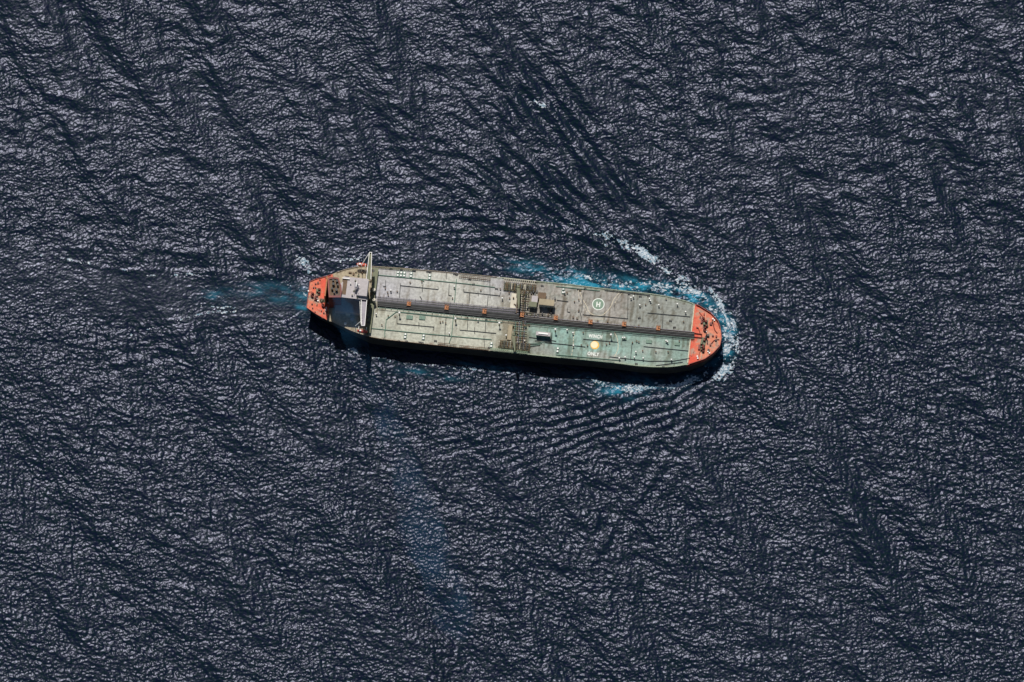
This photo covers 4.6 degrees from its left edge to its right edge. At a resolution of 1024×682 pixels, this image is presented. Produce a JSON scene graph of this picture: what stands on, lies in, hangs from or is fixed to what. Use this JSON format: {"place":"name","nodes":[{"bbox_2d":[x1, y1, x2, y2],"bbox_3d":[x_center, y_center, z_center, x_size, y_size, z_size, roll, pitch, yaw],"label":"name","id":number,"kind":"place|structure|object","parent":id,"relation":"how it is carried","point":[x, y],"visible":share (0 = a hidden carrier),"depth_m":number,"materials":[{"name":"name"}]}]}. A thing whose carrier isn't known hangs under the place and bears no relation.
{"place":"outdoors","nodes":[
{"label":"outdoors","id":0,"kind":"place"},
{"bbox_2d":[0,0,1023,681],"bbox_3d":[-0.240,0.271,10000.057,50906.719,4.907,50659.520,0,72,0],"label":"sea","id":1,"kind":"structure","parent":0,"point":[824,202],"depth_m":9996.79,"materials":[{"name":"liquid"}]},
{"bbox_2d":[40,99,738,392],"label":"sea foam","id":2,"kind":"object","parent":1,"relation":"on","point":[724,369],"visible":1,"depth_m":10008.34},
{"bbox_2d":[307,252,721,373],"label":"oil tanker","id":3,"kind":"object","parent":1,"relation":"on","point":[509,318],"visible":1,"depth_m":9988.13,"materials":[{"name":"paint"}]},
{"bbox_2d":[357,329,367,332],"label":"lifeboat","id":4,"kind":"object","parent":3,"relation":"hanging from","point":[362,331],"visible":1,"depth_m":9979.06,"materials":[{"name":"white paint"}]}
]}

